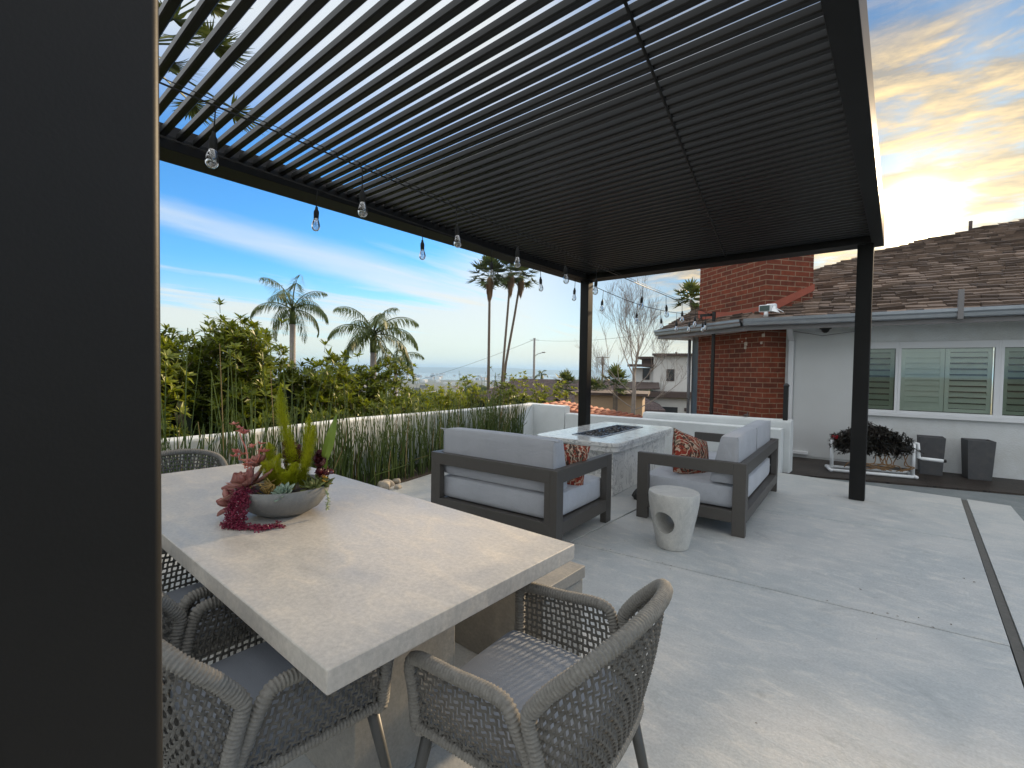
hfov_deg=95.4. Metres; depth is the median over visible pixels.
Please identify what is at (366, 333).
feather palm
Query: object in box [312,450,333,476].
dark aeonium
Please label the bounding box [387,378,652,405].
distant trees
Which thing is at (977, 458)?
planter box
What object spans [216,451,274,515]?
pink echeveria
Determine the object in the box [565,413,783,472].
garden wall
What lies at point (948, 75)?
sky
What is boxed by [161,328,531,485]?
horsetail reeds
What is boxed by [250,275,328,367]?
feather palm
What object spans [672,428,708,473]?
throw pillow
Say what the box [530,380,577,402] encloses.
shrub
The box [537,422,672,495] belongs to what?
fire table
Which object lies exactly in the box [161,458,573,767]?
dining table
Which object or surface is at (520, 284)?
fan palm
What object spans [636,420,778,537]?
loveseat
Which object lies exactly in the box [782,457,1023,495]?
deck floor
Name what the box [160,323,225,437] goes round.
shrub
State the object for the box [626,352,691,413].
white house
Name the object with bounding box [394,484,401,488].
river rock
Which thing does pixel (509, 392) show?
shrub
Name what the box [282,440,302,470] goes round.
dark aeonium
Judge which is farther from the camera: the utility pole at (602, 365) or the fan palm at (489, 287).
the utility pole at (602, 365)
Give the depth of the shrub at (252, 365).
6.12 m
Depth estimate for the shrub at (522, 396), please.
12.49 m
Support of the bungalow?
on the ground
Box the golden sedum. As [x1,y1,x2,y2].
[256,478,281,493]
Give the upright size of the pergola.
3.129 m
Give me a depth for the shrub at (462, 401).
10.86 m
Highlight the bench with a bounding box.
[455,561,584,655]
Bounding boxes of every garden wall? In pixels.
[161,403,532,476]
[530,403,569,435]
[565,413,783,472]
[643,411,793,472]
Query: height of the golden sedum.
0.079 m
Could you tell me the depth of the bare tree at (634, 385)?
20.14 m
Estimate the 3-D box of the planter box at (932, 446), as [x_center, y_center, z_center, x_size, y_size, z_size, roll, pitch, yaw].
[6.212,1.055,6.919,0.296,0.555,0.296,2,2,36]
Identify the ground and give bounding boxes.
[273,371,992,414]
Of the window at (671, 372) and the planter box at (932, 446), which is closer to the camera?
the planter box at (932, 446)
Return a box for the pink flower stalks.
[229,421,269,469]
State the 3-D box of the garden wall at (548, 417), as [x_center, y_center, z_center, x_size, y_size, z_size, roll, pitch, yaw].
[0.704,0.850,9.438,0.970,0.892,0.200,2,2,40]
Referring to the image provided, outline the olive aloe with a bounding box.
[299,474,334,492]
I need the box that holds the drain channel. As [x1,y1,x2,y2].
[961,499,1023,686]
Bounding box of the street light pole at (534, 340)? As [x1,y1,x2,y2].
[533,338,545,378]
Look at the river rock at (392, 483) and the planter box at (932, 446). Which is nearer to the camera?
the river rock at (392, 483)
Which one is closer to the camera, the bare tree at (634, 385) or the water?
the bare tree at (634, 385)
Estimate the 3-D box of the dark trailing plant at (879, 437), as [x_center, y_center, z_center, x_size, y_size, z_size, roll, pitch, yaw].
[5.275,0.884,6.794,1.157,0.708,0.451,2,2,25]
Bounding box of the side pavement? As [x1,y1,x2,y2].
[822,478,1023,520]
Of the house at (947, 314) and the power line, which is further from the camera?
the power line
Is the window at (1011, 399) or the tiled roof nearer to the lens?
the window at (1011, 399)
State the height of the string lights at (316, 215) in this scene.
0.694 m
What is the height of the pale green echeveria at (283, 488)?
0.062 m
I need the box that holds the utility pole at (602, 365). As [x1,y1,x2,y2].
[596,356,608,379]
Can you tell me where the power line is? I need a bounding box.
[402,335,636,383]
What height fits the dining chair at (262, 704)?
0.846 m
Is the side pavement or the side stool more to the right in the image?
the side pavement
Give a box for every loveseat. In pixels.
[431,427,611,540]
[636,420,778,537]
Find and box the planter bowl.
[234,474,329,517]
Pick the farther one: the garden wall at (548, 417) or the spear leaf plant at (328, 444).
the garden wall at (548, 417)
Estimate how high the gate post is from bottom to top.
1.335 m
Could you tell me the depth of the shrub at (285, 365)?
9.25 m
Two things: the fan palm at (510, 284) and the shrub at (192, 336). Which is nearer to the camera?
the shrub at (192, 336)
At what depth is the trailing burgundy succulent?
1.85 m
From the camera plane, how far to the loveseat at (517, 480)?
3.97 m
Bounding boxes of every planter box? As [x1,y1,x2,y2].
[917,435,945,475]
[961,438,996,480]
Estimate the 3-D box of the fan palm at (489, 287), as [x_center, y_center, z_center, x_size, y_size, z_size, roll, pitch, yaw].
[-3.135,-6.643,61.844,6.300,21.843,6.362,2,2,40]
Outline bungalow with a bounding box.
[465,379,665,411]
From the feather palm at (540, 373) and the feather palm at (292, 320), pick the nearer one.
the feather palm at (292, 320)
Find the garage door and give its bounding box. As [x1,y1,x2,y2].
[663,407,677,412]
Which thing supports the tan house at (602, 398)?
on the ground
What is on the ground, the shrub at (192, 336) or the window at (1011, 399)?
the shrub at (192, 336)
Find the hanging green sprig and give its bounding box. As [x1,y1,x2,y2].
[324,488,330,510]
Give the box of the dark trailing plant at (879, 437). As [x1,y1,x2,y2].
[828,421,923,471]
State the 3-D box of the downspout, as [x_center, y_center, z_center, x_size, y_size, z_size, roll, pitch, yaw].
[3.823,-0.079,9.187,0.296,2.660,0.056,2,2,40]
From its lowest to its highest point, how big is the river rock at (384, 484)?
0.111 m
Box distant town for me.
[271,373,630,397]
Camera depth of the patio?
2.57 m
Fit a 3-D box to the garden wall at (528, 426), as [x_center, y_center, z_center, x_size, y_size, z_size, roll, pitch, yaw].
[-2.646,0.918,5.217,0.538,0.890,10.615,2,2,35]
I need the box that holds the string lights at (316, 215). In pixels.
[159,135,706,332]
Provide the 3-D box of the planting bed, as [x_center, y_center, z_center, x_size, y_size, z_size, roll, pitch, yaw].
[-2.699,1.289,5.146,1.540,0.110,10.400,2,2,40]
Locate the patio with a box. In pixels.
[162,472,1023,767]
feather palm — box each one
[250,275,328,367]
[327,306,418,399]
[376,337,423,395]
[534,370,547,378]
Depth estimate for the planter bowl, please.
1.93 m
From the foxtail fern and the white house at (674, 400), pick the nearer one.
the foxtail fern
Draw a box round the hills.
[275,365,631,375]
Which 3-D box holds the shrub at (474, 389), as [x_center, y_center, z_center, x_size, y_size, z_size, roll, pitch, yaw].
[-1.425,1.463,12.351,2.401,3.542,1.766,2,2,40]
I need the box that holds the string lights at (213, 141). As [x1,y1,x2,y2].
[159,76,711,329]
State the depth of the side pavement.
5.80 m
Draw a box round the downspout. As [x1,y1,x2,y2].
[700,312,715,414]
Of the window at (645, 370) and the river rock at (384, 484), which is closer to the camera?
the river rock at (384, 484)
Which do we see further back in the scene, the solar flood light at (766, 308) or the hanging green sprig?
the solar flood light at (766, 308)
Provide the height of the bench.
0.449 m
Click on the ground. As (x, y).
(434, 382)
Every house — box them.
[569,390,649,415]
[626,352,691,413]
[654,219,1023,479]
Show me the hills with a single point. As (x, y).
(472, 370)
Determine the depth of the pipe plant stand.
6.67 m
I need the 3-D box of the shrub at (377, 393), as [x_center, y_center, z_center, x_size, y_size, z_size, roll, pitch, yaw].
[-2.606,1.244,8.600,2.191,3.754,1.959,1,2,17]
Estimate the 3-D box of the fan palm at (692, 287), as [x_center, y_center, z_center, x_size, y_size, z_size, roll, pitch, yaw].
[5.487,-0.549,14.463,1.268,5.466,1.222,2,2,40]
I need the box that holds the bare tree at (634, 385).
[575,277,687,413]
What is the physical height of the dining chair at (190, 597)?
0.846 m
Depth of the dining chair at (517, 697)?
1.17 m
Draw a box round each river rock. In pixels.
[377,480,389,489]
[384,479,394,486]
[392,478,400,483]
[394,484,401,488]
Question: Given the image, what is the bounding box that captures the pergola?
[0,0,884,767]
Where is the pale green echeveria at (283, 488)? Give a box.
[271,482,294,501]
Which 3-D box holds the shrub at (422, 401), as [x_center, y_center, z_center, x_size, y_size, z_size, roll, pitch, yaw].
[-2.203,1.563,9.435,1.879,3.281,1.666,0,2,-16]
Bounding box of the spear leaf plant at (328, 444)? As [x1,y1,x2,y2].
[322,414,336,468]
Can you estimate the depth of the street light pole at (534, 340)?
59.76 m
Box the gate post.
[783,383,789,420]
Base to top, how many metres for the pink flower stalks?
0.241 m
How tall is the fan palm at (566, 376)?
5.739 m
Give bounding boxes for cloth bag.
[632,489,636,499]
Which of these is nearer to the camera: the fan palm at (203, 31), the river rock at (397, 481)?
the river rock at (397, 481)
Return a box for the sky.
[159,0,1023,378]
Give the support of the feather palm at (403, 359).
on the ground
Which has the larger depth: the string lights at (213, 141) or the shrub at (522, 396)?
the shrub at (522, 396)
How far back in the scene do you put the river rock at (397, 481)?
5.71 m
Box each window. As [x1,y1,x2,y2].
[642,368,649,379]
[666,369,674,380]
[868,342,898,412]
[897,340,1001,417]
[999,340,1023,418]
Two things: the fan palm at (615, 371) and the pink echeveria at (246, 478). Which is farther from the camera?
the fan palm at (615, 371)
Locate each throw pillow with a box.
[564,443,589,485]
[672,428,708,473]
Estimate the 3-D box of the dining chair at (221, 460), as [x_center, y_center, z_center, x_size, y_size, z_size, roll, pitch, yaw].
[-2.010,0.865,2.907,0.662,0.846,0.587,2,2,40]
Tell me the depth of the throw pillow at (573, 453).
4.01 m
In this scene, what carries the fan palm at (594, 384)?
on the ground
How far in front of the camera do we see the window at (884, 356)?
7.52 m
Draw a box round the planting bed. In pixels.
[349,462,430,485]
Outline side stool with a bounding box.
[648,485,699,551]
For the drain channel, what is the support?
in the patio
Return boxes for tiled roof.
[541,401,642,417]
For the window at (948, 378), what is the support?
in the house at (947, 314)
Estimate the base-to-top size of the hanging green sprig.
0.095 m
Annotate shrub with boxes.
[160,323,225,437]
[166,315,276,426]
[179,297,319,435]
[268,345,345,418]
[269,339,384,423]
[337,351,418,415]
[393,387,438,411]
[413,378,468,410]
[431,374,488,409]
[466,366,518,407]
[502,370,543,403]
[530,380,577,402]
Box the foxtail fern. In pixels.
[256,383,317,492]
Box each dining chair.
[161,448,227,473]
[162,548,257,659]
[162,593,393,767]
[404,578,672,767]
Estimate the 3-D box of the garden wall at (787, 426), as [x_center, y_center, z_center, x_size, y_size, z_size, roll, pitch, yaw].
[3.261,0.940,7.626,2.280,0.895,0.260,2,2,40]
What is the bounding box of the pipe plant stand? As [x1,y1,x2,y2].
[824,439,946,478]
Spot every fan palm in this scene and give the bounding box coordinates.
[159,0,267,134]
[466,255,511,389]
[489,259,532,384]
[503,265,539,381]
[551,368,578,401]
[591,375,609,389]
[596,363,630,410]
[670,277,699,310]
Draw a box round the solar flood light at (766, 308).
[759,303,782,316]
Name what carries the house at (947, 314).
on the ground
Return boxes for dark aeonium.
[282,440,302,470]
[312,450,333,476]
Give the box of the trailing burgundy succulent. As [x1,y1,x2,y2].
[219,484,285,532]
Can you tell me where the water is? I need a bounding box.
[277,371,631,380]
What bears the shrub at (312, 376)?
on the ground

